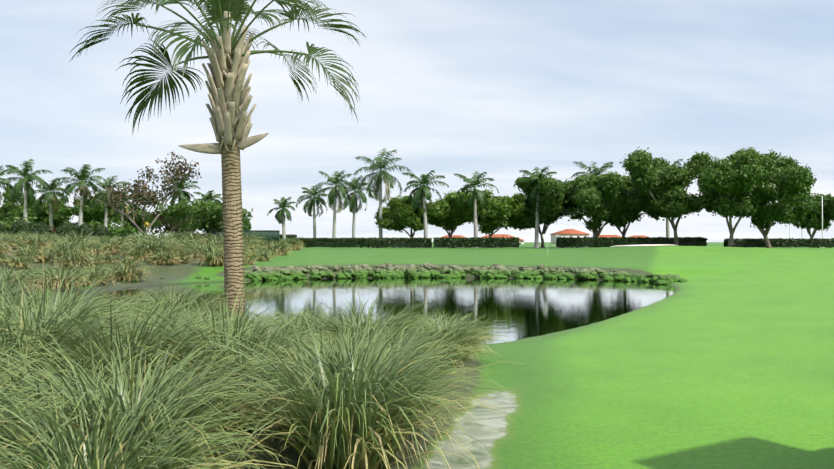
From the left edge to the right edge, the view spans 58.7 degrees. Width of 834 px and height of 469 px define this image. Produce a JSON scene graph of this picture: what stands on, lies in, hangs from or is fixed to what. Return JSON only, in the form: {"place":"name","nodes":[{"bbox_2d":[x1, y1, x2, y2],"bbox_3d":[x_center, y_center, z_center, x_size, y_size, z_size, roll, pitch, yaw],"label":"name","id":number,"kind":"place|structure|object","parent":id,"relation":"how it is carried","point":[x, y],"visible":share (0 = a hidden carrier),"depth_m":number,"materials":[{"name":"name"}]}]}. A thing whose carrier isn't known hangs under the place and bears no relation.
{"place":"outdoors","nodes":[
{"label":"outdoors","id":0,"kind":"place"},
{"bbox_2d":[79,278,675,343],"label":"pond water","id":1,"kind":"structure","parent":0,"point":[523,308],"depth_m":22.69,"materials":[{"name":"grey liquid"}]},
{"bbox_2d":[0,242,833,468],"bbox_3d":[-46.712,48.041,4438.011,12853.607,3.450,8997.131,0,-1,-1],"label":"ground","id":2,"kind":"structure","parent":0,"point":[722,357],"depth_m":8.44,"materials":[{"name":"green plant"}]},
{"bbox_2d":[0,223,6,236],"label":"clipped shrub","id":3,"kind":"object","parent":2,"relation":"on","point":[2,228],"visible":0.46,"depth_m":46.04,"materials":[{"name":"green plant"}]},
{"bbox_2d":[0,165,16,203],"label":"royal palm","id":4,"kind":"object","parent":2,"relation":"on","point":[7,182],"visible":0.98,"depth_m":60.47,"materials":[{"name":"green plant"}]},
{"bbox_2d":[0,216,36,234],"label":"shrub","id":5,"kind":"object","parent":2,"relation":"on","point":[8,225],"visible":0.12,"depth_m":51.09,"materials":[{"name":"green plant"}]},
{"bbox_2d":[9,219,31,234],"bbox_3d":[-24.652,-0.191,46.132,1.378,1.596,1.346,0,-1,-1],"label":"clipped shrub","id":6,"kind":"object","parent":2,"relation":"on","point":[20,225],"visible":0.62,"depth_m":45.77,"materials":[{"name":"green plant"}]},
{"bbox_2d":[0,185,48,222],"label":"tree","id":7,"kind":"object","parent":2,"relation":"on","point":[9,209],"visible":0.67,"depth_m":80.49,"materials":[{"name":"green plant"}]},
{"bbox_2d":[1,159,52,220],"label":"royal palm","id":8,"kind":"object","parent":2,"relation":"on","point":[29,192],"visible":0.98,"depth_m":61.59,"materials":[{"name":"green plant"}]},
{"bbox_2d":[31,222,51,235],"bbox_3d":[-23.669,-0.087,46.687,1.254,1.454,1.231,0,-1,-1],"label":"clipped shrub","id":9,"kind":"object","parent":2,"relation":"on","point":[39,227],"visible":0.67,"depth_m":46.39,"materials":[{"name":"green plant"}]},
{"bbox_2d":[17,194,72,227],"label":"tree","id":10,"kind":"object","parent":2,"relation":"on","point":[43,217],"visible":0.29,"depth_m":84.56,"materials":[{"name":"green plant"}]},
{"bbox_2d":[33,178,68,229],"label":"royal palm","id":11,"kind":"object","parent":2,"relation":"on","point":[52,199],"visible":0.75,"depth_m":64.83,"materials":[{"name":"green plant"}]},
{"bbox_2d":[47,225,57,233],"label":"shrub","id":12,"kind":"object","parent":2,"relation":"on","point":[53,230],"visible":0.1,"depth_m":57.00,"materials":[{"name":"green plant"}]},
{"bbox_2d":[56,220,78,241],"bbox_3d":[-21.770,-0.145,46.164,1.424,1.514,1.406,0,-1,-1],"label":"clipped shrub","id":13,"kind":"object","parent":2,"relation":"on","point":[68,227],"visible":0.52,"depth_m":45.77,"materials":[{"name":"green plant"}]},
{"bbox_2d":[52,164,106,226],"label":"royal palm","id":14,"kind":"object","parent":2,"relation":"on","point":[82,176],"visible":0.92,"depth_m":63.26,"materials":[{"name":"green plant"}]},
{"bbox_2d":[53,191,116,227],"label":"tree","id":15,"kind":"object","parent":2,"relation":"on","point":[89,214],"visible":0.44,"depth_m":81.34,"materials":[{"name":"green plant"}]},
{"bbox_2d":[77,223,93,237],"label":"clipped shrub","id":16,"kind":"object","parent":2,"relation":"on","point":[87,228],"visible":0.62,"depth_m":46.95,"materials":[{"name":"green plant"}]},
{"bbox_2d":[93,225,111,238],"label":"clipped shrub","id":17,"kind":"object","parent":2,"relation":"on","point":[101,230],"visible":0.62,"depth_m":48.04,"materials":[{"name":"green plant"}]},
{"bbox_2d":[86,220,122,238],"bbox_3d":[-21.149,-0.113,49.584,2.653,1.799,2.346,0,-1,-1],"label":"shrub","id":18,"kind":"object","parent":2,"relation":"on","point":[94,225],"visible":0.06,"depth_m":49.60,"materials":[{"name":"green plant"}]},
{"bbox_2d":[83,175,128,226],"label":"royal palm","id":19,"kind":"object","parent":2,"relation":"on","point":[104,186],"visible":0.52,"depth_m":67.61,"materials":[{"name":"green plant"}]},
{"bbox_2d":[103,190,135,226],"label":"tree","id":20,"kind":"object","parent":2,"relation":"on","point":[120,214],"visible":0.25,"depth_m":75.14,"materials":[{"name":"green plant"}]},
{"bbox_2d":[103,220,138,234],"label":"shrub","id":21,"kind":"object","parent":2,"relation":"on","point":[129,229],"visible":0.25,"depth_m":73.23,"materials":[{"name":"green plant"}]},
{"bbox_2d":[112,233,135,237],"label":"hedge","id":22,"kind":"object","parent":2,"relation":"on","point":[126,235],"visible":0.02,"depth_m":53.30,"materials":[{"name":"green plant"}]},
{"bbox_2d":[108,205,163,234],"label":"tree","id":23,"kind":"object","parent":2,"relation":"on","point":[149,220],"visible":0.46,"depth_m":87.81,"materials":[{"name":"green plant"}]},
{"bbox_2d":[74,152,201,234],"bbox_3d":[-22.462,-2.844,59.836,9.878,8.043,8.640,0,-1,20],"label":"scrub tree","id":24,"kind":"object","parent":2,"relation":"on","point":[149,197],"visible":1,"depth_m":60.49,"materials":[{"name":"green plant"}]},
{"bbox_2d":[0,228,305,295],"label":"bank tufts","id":25,"kind":"object","parent":2,"relation":"on","point":[75,254],"visible":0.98,"depth_m":33.34,"materials":[{"name":"green plant"}]},
{"bbox_2d":[150,209,193,235],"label":"scrub tree","id":26,"kind":"object","parent":2,"relation":"on","point":[172,227],"visible":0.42,"depth_m":63.45,"materials":[{"name":"green plant"}]},
{"bbox_2d":[160,173,199,224],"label":"royal palm","id":27,"kind":"object","parent":2,"relation":"on","point":[182,192],"visible":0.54,"depth_m":64.35,"materials":[{"name":"green plant"}]},
{"bbox_2d":[153,199,222,233],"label":"scrub tree","id":28,"kind":"object","parent":2,"relation":"on","point":[180,212],"visible":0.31,"depth_m":55.02,"materials":[{"name":"green plant"}]},
{"bbox_2d":[191,190,221,204],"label":"royal palm","id":29,"kind":"object","parent":2,"relation":"on","point":[208,197],"visible":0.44,"depth_m":70.25,"materials":[{"name":"green plant"}]},
{"bbox_2d":[69,0,366,317],"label":"sabal palm","id":30,"kind":"object","parent":2,"relation":"on","point":[228,54],"visible":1,"depth_m":11.81,"materials":[{"name":"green plant"}]},
{"bbox_2d":[188,199,252,236],"bbox_3d":[-12.690,-0.753,48.064,4.206,3.002,3.762,0,-1,-1],"label":"bank bush","id":31,"kind":"object","parent":2,"relation":"on","point":[209,217],"visible":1,"depth_m":47.25,"materials":[{"name":"green plant"}]},
{"bbox_2d":[207,230,279,242],"bbox_3d":[-11.604,0.223,49.510,4.846,1.026,0.037,0,-1,-1],"label":"windscreen fence","id":32,"kind":"object","parent":2,"relation":"on","point":[269,235],"visible":0.23,"depth_m":49.54,"materials":[{"name":"green fabric"}]},
{"bbox_2d":[244,221,251,229],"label":"tree","id":33,"kind":"object","parent":2,"relation":"on","point":[247,224],"visible":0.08,"depth_m":92.10,"materials":[{"name":"green plant"}]},
{"bbox_2d":[0,249,529,468],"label":"grass bed","id":34,"kind":"object","parent":2,"relation":"on","point":[140,384],"visible":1,"depth_m":4.63,"materials":[{"name":"green plant"}]},
{"bbox_2d":[260,234,296,245],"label":"hedge","id":35,"kind":"object","parent":2,"relation":"on","point":[291,236],"visible":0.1,"depth_m":80.38,"materials":[{"name":"green plant"}]},
{"bbox_2d":[267,196,296,239],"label":"royal palm","id":36,"kind":"object","parent":2,"relation":"on","point":[282,210],"visible":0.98,"depth_m":65.59,"materials":[{"name":"green plant"}]},
{"bbox_2d":[295,185,328,237],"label":"royal palm","id":37,"kind":"object","parent":2,"relation":"on","point":[311,202],"visible":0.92,"depth_m":75.36,"materials":[{"name":"green plant"}]},
{"bbox_2d":[312,170,357,237],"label":"royal palm","id":38,"kind":"object","parent":2,"relation":"on","point":[333,193],"visible":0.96,"depth_m":72.11,"materials":[{"name":"green plant"}]},
{"bbox_2d":[337,175,373,237],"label":"royal palm","id":39,"kind":"object","parent":2,"relation":"on","point":[353,204],"visible":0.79,"depth_m":73.20,"materials":[{"name":"green plant"}]},
{"bbox_2d":[35,263,686,294],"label":"bank rocks","id":40,"kind":"object","parent":2,"relation":"on","point":[270,273],"visible":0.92,"depth_m":34.66,"materials":[{"name":"plant"}]},
{"bbox_2d":[292,237,431,247],"bbox_3d":[-4.324,0.635,58.192,11.077,0.968,1.213,0,-1,-1],"label":"hedge","id":41,"kind":"object","parent":2,"relation":"on","point":[353,242],"visible":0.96,"depth_m":57.77,"materials":[{"name":"green plant"}]},
{"bbox_2d":[353,148,412,247],"bbox_3d":[-3.003,-3.067,60.860,4.258,8.395,4.961,0,-1,37],"label":"royal palm","id":42,"kind":"object","parent":2,"relation":"on","point":[376,185],"visible":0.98,"depth_m":60.84,"materials":[{"name":"green plant"}]},
{"bbox_2d":[373,195,443,247],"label":"tree","id":43,"kind":"object","parent":2,"relation":"on","point":[400,214],"visible":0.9,"depth_m":59.60,"materials":[{"name":"green plant"}]},
{"bbox_2d":[402,170,448,247],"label":"royal palm","id":44,"kind":"object","parent":2,"relation":"on","point":[422,192],"visible":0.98,"depth_m":58.70,"materials":[{"name":"green plant"}]},
{"bbox_2d":[441,235,463,237],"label":"house","id":45,"kind":"structure","parent":2,"relation":"on","point":[456,236],"depth_m":193.62,"materials":[{"name":"tile"}]},
{"bbox_2d":[426,190,478,247],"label":"tree","id":46,"kind":"object","parent":2,"relation":"on","point":[453,216],"visible":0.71,"depth_m":61.30,"materials":[{"name":"green plant"}]},
{"bbox_2d":[433,237,519,247],"bbox_3d":[4.600,0.618,57.760,6.800,0.985,1.233,0,-1,-1],"label":"hedge","id":47,"kind":"object","parent":2,"relation":"on","point":[486,242],"visible":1,"depth_m":57.32,"materials":[{"name":"green plant"}]},
{"bbox_2d":[455,171,498,247],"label":"royal palm","id":48,"kind":"object","parent":2,"relation":"on","point":[475,193],"visible":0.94,"depth_m":58.72,"materials":[{"name":"green plant"}]},
{"bbox_2d":[462,188,527,247],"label":"tree","id":49,"kind":"object","parent":2,"relation":"on","point":[496,213],"visible":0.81,"depth_m":59.58,"materials":[{"name":"green plant"}]},
{"bbox_2d":[480,234,523,243],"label":"house","id":50,"kind":"structure","parent":2,"relation":"on","point":[521,241],"depth_m":177.16,"materials":[{"name":"tile"}]},
{"bbox_2d":[513,166,561,247],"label":"royal palm","id":51,"kind":"object","parent":2,"relation":"on","point":[538,175],"visible":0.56,"depth_m":59.85,"materials":[{"name":"green plant"}]},
{"bbox_2d":[506,172,576,247],"bbox_3d":[10.004,-1.969,61.423,7.011,6.243,4.987,0,-1,19],"label":"tree","id":52,"kind":"object","parent":2,"relation":"on","point":[526,220],"visible":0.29,"depth_m":60.71,"materials":[{"name":"green plant"}]},
{"bbox_2d":[549,229,588,243],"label":"house","id":53,"kind":"structure","parent":2,"relation":"on","point":[565,233],"depth_m":181.82,"materials":[{"name":"tile"}]},
{"bbox_2d":[525,170,644,247],"bbox_3d":[13.866,-1.919,59.089,8.470,6.093,8.725,0,-1,-26],"label":"tree","id":54,"kind":"object","parent":2,"relation":"on","point":[596,199],"visible":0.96,"depth_m":58.10,"materials":[{"name":"green plant"}]},
{"bbox_2d":[571,161,612,247],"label":"royal palm","id":55,"kind":"object","parent":2,"relation":"on","point":[596,169],"visible":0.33,"depth_m":62.66,"materials":[{"name":"green plant"}]},
{"bbox_2d":[598,235,621,237],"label":"house","id":56,"kind":"structure","parent":2,"relation":"on","point":[608,236],"depth_m":188.52,"materials":[{"name":"tile"}]},
{"bbox_2d":[556,237,707,247],"bbox_3d":[16.731,0.617,57.868,11.656,0.970,1.235,0,-1,-1],"label":"hedge","id":57,"kind":"object","parent":2,"relation":"on","point":[577,242],"visible":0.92,"depth_m":57.45,"materials":[{"name":"green plant"}]},
{"bbox_2d":[630,235,650,237],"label":"house","id":58,"kind":"structure","parent":2,"relation":"on","point":[637,236],"depth_m":205.28,"materials":[{"name":"tile"}]},
{"bbox_2d":[609,173,675,237],"bbox_3d":[17.538,-2.130,61.737,7.440,6.582,8.242,0,-1,-1],"label":"tree","id":59,"kind":"object","parent":2,"relation":"on","point":[641,203],"visible":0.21,"depth_m":59.20,"materials":[{"name":"green plant"}]},
{"bbox_2d":[610,244,678,246],"bbox_3d":[16.123,0.776,51.990,4.888,0.168,2.604,0,-1,-1],"label":"bunker","id":60,"kind":"object","parent":2,"relation":"on","point":[647,245],"visible":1,"depth_m":51.61},
{"bbox_2d":[619,147,715,244],"bbox_3d":[19.108,-2.783,57.523,5.841,7.778,7.294,-1,-1,44],"label":"tree","id":61,"kind":"object","parent":2,"relation":"on","point":[657,184],"visible":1,"depth_m":56.58,"materials":[{"name":"green plant"}]},
{"bbox_2d":[666,159,697,237],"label":"royal palm","id":62,"kind":"object","parent":2,"relation":"on","point":[667,224],"visible":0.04,"depth_m":65.40,"materials":[{"name":"grey plant"}]},
{"bbox_2d":[692,147,779,246],"bbox_3d":[23.284,-2.664,54.018,6.123,7.334,8.617,0,-1,15],"label":"tree","id":63,"kind":"object","parent":2,"relation":"on","point":[733,180],"visible":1,"depth_m":52.55,"materials":[{"name":"green plant"}]},
{"bbox_2d":[723,147,819,247],"bbox_3d":[26.180,-2.823,55.678,7.031,7.850,9.929,0,-1,30],"label":"tree","id":64,"kind":"object","parent":2,"relation":"on","point":[793,203],"visible":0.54,"depth_m":54.09,"materials":[{"name":"green plant"}]},
{"bbox_2d":[724,238,833,247],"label":"hedge","id":65,"kind":"object","parent":2,"relation":"on","point":[792,242],"visible":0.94,"depth_m":60.30,"materials":[{"name":"green plant"}]},
{"bbox_2d":[787,191,833,237],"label":"tree","id":66,"kind":"object","parent":2,"relation":"on","point":[814,221],"visible":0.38,"depth_m":68.18,"materials":[{"name":"green plant"}]},
{"bbox_2d":[810,194,822,247],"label":"lamp post","id":67,"kind":"object","parent":2,"relation":"on","point":[822,214],"visible":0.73,"depth_m":65.12,"materials":[{"name":"white metal"}]},
{"bbox_2d":[0,0,833,241],"label":"sky","id":68,"kind":"structure","parent":0,"point":[501,89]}
]}

